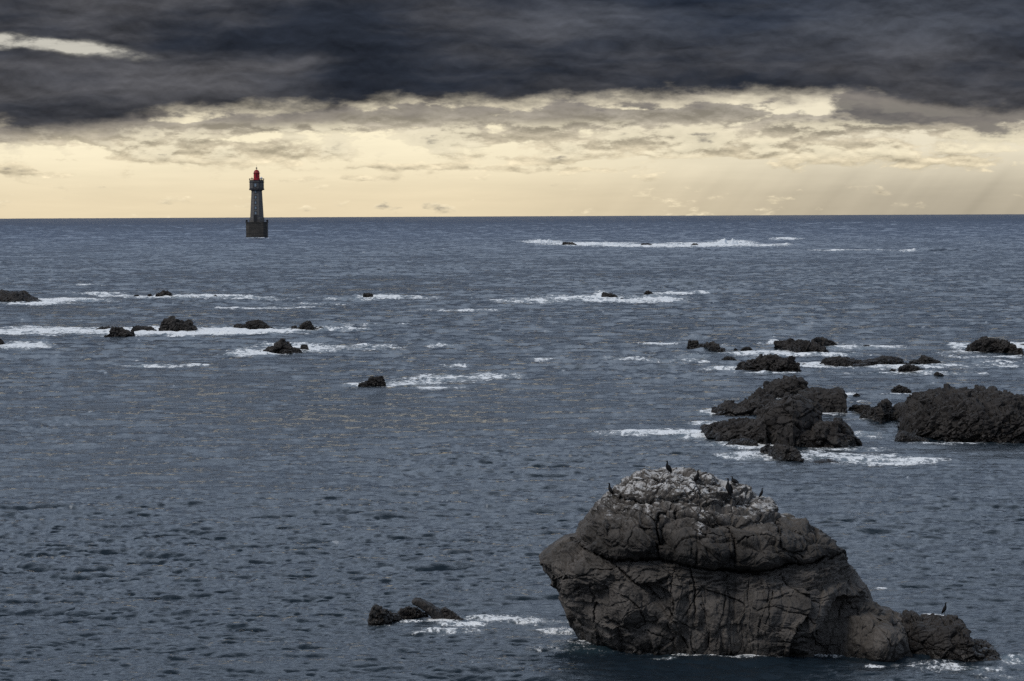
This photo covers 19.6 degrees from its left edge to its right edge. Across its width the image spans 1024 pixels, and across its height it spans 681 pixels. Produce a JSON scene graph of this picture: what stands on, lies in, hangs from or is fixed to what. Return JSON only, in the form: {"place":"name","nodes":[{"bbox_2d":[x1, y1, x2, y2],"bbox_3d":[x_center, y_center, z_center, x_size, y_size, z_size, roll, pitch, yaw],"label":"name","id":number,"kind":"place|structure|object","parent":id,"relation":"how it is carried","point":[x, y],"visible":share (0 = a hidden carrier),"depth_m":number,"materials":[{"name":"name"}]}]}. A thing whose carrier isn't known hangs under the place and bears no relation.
{"place":"outdoors","nodes":[
{"label":"outdoors","id":0,"kind":"place"},
{"bbox_2d":[0,214,1023,680],"bbox_3d":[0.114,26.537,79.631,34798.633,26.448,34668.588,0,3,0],"label":"sea","id":1,"kind":"structure","parent":0,"point":[216,496],"depth_m":251.08,"materials":[{"name":"liquid"}]},
{"bbox_2d":[0,289,41,301],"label":"reef rock","id":2,"kind":"object","parent":1,"relation":"in","point":[14,296],"visible":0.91,"depth_m":601.51,"materials":[{"name":"grey stone"}]},
{"bbox_2d":[104,326,135,337],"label":"reef rock","id":3,"kind":"object","parent":1,"relation":"in","point":[114,331],"visible":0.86,"depth_m":432.95,"materials":[{"name":"grey stone"}]},
{"bbox_2d":[131,325,156,330],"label":"reef rock","id":4,"kind":"object","parent":1,"relation":"in","point":[139,328],"visible":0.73,"depth_m":456.43,"materials":[{"name":"grey stone"}]},
{"bbox_2d":[155,290,172,296],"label":"reef rock","id":5,"kind":"object","parent":1,"relation":"in","point":[163,292],"visible":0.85,"depth_m":633.43,"materials":[{"name":"grey stone"}]},
{"bbox_2d":[158,316,197,331],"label":"reef rock","id":6,"kind":"object","parent":1,"relation":"in","point":[171,323],"visible":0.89,"depth_m":452.15,"materials":[{"name":"grey stone"}]},
{"bbox_2d":[233,319,274,329],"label":"reef rock","id":7,"kind":"object","parent":1,"relation":"in","point":[255,324],"visible":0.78,"depth_m":459.51,"materials":[{"name":"grey stone"}]},
{"bbox_2d":[246,165,267,236],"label":"lighthouse","id":8,"kind":"object","parent":1,"relation":"in","point":[256,225],"visible":1,"depth_m":2043.58,"materials":[{"name":"stone"}]},
{"bbox_2d":[253,215,257,221],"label":"door","id":9,"kind":"structure","parent":8,"relation":"in","point":[255,217],"depth_m":2043.20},
{"bbox_2d":[263,338,301,353],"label":"reef rock","id":10,"kind":"object","parent":1,"relation":"in","point":[280,346],"visible":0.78,"depth_m":385.00,"materials":[{"name":"black stone"}]},
{"bbox_2d":[282,349,291,353],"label":"reef rock","id":11,"kind":"object","parent":1,"relation":"in","point":[287,351],"visible":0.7,"depth_m":381.23,"materials":[{"name":"black stone"}]},
{"bbox_2d":[300,344,308,349],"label":"reef rock","id":12,"kind":"object","parent":1,"relation":"in","point":[303,346],"visible":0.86,"depth_m":390.36,"materials":[{"name":"black stone"}]},
{"bbox_2d":[291,320,322,329],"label":"reef rock","id":13,"kind":"object","parent":1,"relation":"in","point":[307,325],"visible":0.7,"depth_m":455.01,"materials":[{"name":"grey stone"}]},
{"bbox_2d":[358,382,366,386],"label":"reef rock","id":14,"kind":"object","parent":1,"relation":"in","point":[362,384],"visible":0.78,"depth_m":311.00,"materials":[{"name":"grey stone"}]},
{"bbox_2d":[363,293,372,296],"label":"reef rock","id":15,"kind":"object","parent":1,"relation":"in","point":[367,295],"visible":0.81,"depth_m":624.78,"materials":[{"name":"grey stone"}]},
{"bbox_2d":[365,376,385,385],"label":"reef rock","id":16,"kind":"object","parent":1,"relation":"in","point":[375,381],"visible":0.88,"depth_m":311.47,"materials":[{"name":"grey stone"}]},
{"bbox_2d":[367,604,401,625],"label":"shore rock","id":17,"kind":"object","parent":1,"relation":"in","point":[379,615],"visible":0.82,"depth_m":132.74,"materials":[{"name":"black stone"}]},
{"bbox_2d":[397,606,428,619],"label":"shore rock","id":18,"kind":"object","parent":1,"relation":"in","point":[407,612],"visible":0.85,"depth_m":134.61,"materials":[{"name":"black stone"}]},
{"bbox_2d":[412,597,444,618],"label":"shore rock","id":19,"kind":"object","parent":1,"relation":"in","point":[430,609],"visible":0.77,"depth_m":133.96,"materials":[{"name":"grey stone"}]},
{"bbox_2d":[441,607,463,619],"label":"shore rock","id":20,"kind":"object","parent":1,"relation":"in","point":[448,613],"visible":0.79,"depth_m":133.94,"materials":[{"name":"grey stone"}]},
{"bbox_2d":[530,239,556,242],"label":"breaking wave","id":21,"kind":"object","parent":1,"relation":"on","point":[547,241],"visible":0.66,"depth_m":1619.92,"materials":[{"name":"white liquid"}]},
{"bbox_2d":[561,242,576,244],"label":"reef rock","id":22,"kind":"object","parent":1,"relation":"in","point":[567,243],"visible":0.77,"depth_m":1491.52,"materials":[{"name":"grey stone"}]},
{"bbox_2d":[587,243,617,244],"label":"breaking wave","id":23,"kind":"object","parent":1,"relation":"on","point":[605,243],"visible":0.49,"depth_m":1521.31,"materials":[{"name":"white liquid"}]},
{"bbox_2d":[601,292,618,297],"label":"reef rock","id":24,"kind":"object","parent":1,"relation":"in","point":[605,294],"visible":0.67,"depth_m":613.31,"materials":[{"name":"grey stone"}]},
{"bbox_2d":[686,339,698,348],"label":"reef rock","id":25,"kind":"object","parent":1,"relation":"in","point":[692,344],"visible":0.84,"depth_m":392.72,"materials":[{"name":"black stone"}]},
{"bbox_2d":[695,341,725,351],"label":"reef rock","id":26,"kind":"object","parent":1,"relation":"in","point":[712,346],"visible":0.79,"depth_m":385.17,"materials":[{"name":"black stone"}]},
{"bbox_2d":[539,467,912,661],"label":"sea rock","id":27,"kind":"object","parent":1,"relation":"in","point":[662,561],"visible":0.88,"depth_m":122.03,"materials":[{"name":"stone"}]},
{"bbox_2d":[608,483,613,496],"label":"shag","id":28,"kind":"object","parent":27,"relation":"on","point":[610,489],"visible":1,"depth_m":125.75,"materials":[{"name":"black"}]},
{"bbox_2d":[666,460,671,473],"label":"shag","id":29,"kind":"object","parent":27,"relation":"on","point":[668,468],"visible":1,"depth_m":125.18,"materials":[{"name":"black"}]},
{"bbox_2d":[694,470,698,481],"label":"shag","id":30,"kind":"object","parent":27,"relation":"on","point":[696,477],"visible":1,"depth_m":124.67,"materials":[{"name":"black"}]},
{"bbox_2d":[725,478,732,495],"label":"shag","id":31,"kind":"object","parent":27,"relation":"on","point":[729,488],"visible":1,"depth_m":122.86,"materials":[{"name":"black"}]},
{"bbox_2d":[730,476,738,483],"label":"shag","id":32,"kind":"object","parent":27,"relation":"on","point":[733,480],"visible":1,"depth_m":125.28,"materials":[{"name":"black"}]},
{"bbox_2d":[711,238,742,244],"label":"breaking wave","id":33,"kind":"object","parent":1,"relation":"on","point":[724,241],"visible":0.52,"depth_m":1512.53,"materials":[{"name":"white liquid"}]},
{"bbox_2d":[721,356,735,359],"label":"reef rock","id":34,"kind":"object","parent":1,"relation":"in","point":[728,358],"visible":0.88,"depth_m":361.48,"materials":[{"name":"black stone"}]},
{"bbox_2d":[700,417,767,444],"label":"reef rock","id":35,"kind":"object","parent":1,"relation":"in","point":[734,428],"visible":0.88,"depth_m":235.53,"materials":[{"name":"grey stone"}]},
{"bbox_2d":[724,438,757,446],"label":"reef rock","id":36,"kind":"object","parent":1,"relation":"in","point":[745,442],"visible":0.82,"depth_m":230.96,"materials":[{"name":"grey stone"}]},
{"bbox_2d":[711,387,775,415],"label":"reef rock","id":37,"kind":"object","parent":1,"relation":"in","point":[747,407],"visible":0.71,"depth_m":265.25,"materials":[{"name":"grey stone"}]},
{"bbox_2d":[740,346,753,350],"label":"reef rock","id":38,"kind":"object","parent":1,"relation":"in","point":[746,348],"visible":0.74,"depth_m":386.07,"materials":[{"name":"black stone"}]},
{"bbox_2d":[735,354,801,371],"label":"reef rock","id":39,"kind":"object","parent":1,"relation":"in","point":[769,362],"visible":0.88,"depth_m":336.54,"materials":[{"name":"grey stone"}]},
{"bbox_2d":[760,443,803,461],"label":"reef rock","id":40,"kind":"object","parent":1,"relation":"in","point":[779,452],"visible":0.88,"depth_m":217.44,"materials":[{"name":"grey stone"}]},
{"bbox_2d":[763,375,808,397],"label":"reef rock","id":41,"kind":"object","parent":1,"relation":"in","point":[793,385],"visible":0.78,"depth_m":288.92,"materials":[{"name":"grey stone"}]},
{"bbox_2d":[753,392,822,446],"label":"reef rock","id":42,"kind":"object","parent":1,"relation":"in","point":[789,418],"visible":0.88,"depth_m":232.04,"materials":[{"name":"grey stone"}]},
{"bbox_2d":[773,338,828,351],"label":"reef rock","id":43,"kind":"object","parent":1,"relation":"in","point":[797,345],"visible":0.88,"depth_m":378.44,"materials":[{"name":"black stone"}]},
{"bbox_2d":[797,387,847,412],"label":"reef rock","id":44,"kind":"object","parent":1,"relation":"in","point":[832,400],"visible":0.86,"depth_m":266.49,"materials":[{"name":"grey stone"}]},
{"bbox_2d":[811,337,836,345],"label":"reef rock","id":45,"kind":"object","parent":1,"relation":"in","point":[822,341],"visible":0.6,"depth_m":390.91,"materials":[{"name":"black stone"}]},
{"bbox_2d":[810,458,838,462],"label":"reef rock","id":46,"kind":"object","parent":1,"relation":"in","point":[823,460],"visible":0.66,"depth_m":215.45,"materials":[{"name":"grey stone"}]},
{"bbox_2d":[799,417,862,447],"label":"reef rock","id":47,"kind":"object","parent":1,"relation":"in","point":[836,432],"visible":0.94,"depth_m":229.62,"materials":[{"name":"grey stone"}]},
{"bbox_2d":[820,355,860,366],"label":"reef rock","id":48,"kind":"object","parent":1,"relation":"in","point":[839,360],"visible":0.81,"depth_m":347.03,"materials":[{"name":"black stone"}]},
{"bbox_2d":[847,404,873,412],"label":"reef rock","id":49,"kind":"object","parent":1,"relation":"in","point":[861,408],"visible":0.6,"depth_m":266.73,"materials":[{"name":"grey stone"}]},
{"bbox_2d":[859,398,893,423],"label":"reef rock","id":50,"kind":"object","parent":1,"relation":"in","point":[880,412],"visible":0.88,"depth_m":256.93,"materials":[{"name":"grey stone"}]},
{"bbox_2d":[852,355,906,366],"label":"reef rock","id":51,"kind":"object","parent":1,"relation":"in","point":[887,360],"visible":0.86,"depth_m":348.34,"materials":[{"name":"grey stone"}]},
{"bbox_2d":[890,402,905,420],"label":"reef rock","id":52,"kind":"object","parent":1,"relation":"in","point":[899,406],"visible":0.27,"depth_m":257.67,"materials":[{"name":"grey stone"}]},
{"bbox_2d":[891,384,911,392],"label":"reef rock","id":53,"kind":"object","parent":1,"relation":"in","point":[899,388],"visible":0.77,"depth_m":296.53,"materials":[{"name":"grey stone"}]},
{"bbox_2d":[894,430,928,441],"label":"reef rock","id":54,"kind":"object","parent":1,"relation":"in","point":[902,436],"visible":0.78,"depth_m":235.89,"materials":[{"name":"grey stone"}]},
{"bbox_2d":[898,363,924,371],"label":"reef rock","id":55,"kind":"object","parent":1,"relation":"in","point":[908,367],"visible":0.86,"depth_m":333.54,"materials":[{"name":"grey stone"}]},
{"bbox_2d":[909,355,940,363],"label":"reef rock","id":56,"kind":"object","parent":1,"relation":"in","point":[923,359],"visible":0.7,"depth_m":350.82,"materials":[{"name":"black stone"}]},
{"bbox_2d":[933,372,943,375],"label":"reef rock","id":57,"kind":"object","parent":1,"relation":"in","point":[938,373],"visible":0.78,"depth_m":324.45,"materials":[{"name":"grey stone"}]},
{"bbox_2d":[898,609,1001,661],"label":"shore rock","id":58,"kind":"object","parent":1,"relation":"in","point":[933,636],"visible":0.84,"depth_m":121.50,"materials":[{"name":"grey stone"}]},
{"bbox_2d":[941,602,946,614],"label":"shag","id":59,"kind":"object","parent":58,"relation":"on","point":[944,609],"visible":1,"depth_m":124.52,"materials":[{"name":"black"}]},
{"bbox_2d":[896,383,1023,442],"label":"reef rock","id":60,"kind":"object","parent":1,"relation":"in","point":[949,413],"visible":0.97,"depth_m":236.63,"materials":[{"name":"grey stone"}]},
{"bbox_2d":[965,336,1023,354],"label":"reef rock","id":61,"kind":"object","parent":1,"relation":"in","point":[987,344],"visible":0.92,"depth_m":377.28,"materials":[{"name":"black stone"}]},
{"bbox_2d":[0,0,1023,218],"label":"sky","id":62,"kind":"structure","parent":0,"point":[109,108],"materials":[{"name":"grey"}]}
]}

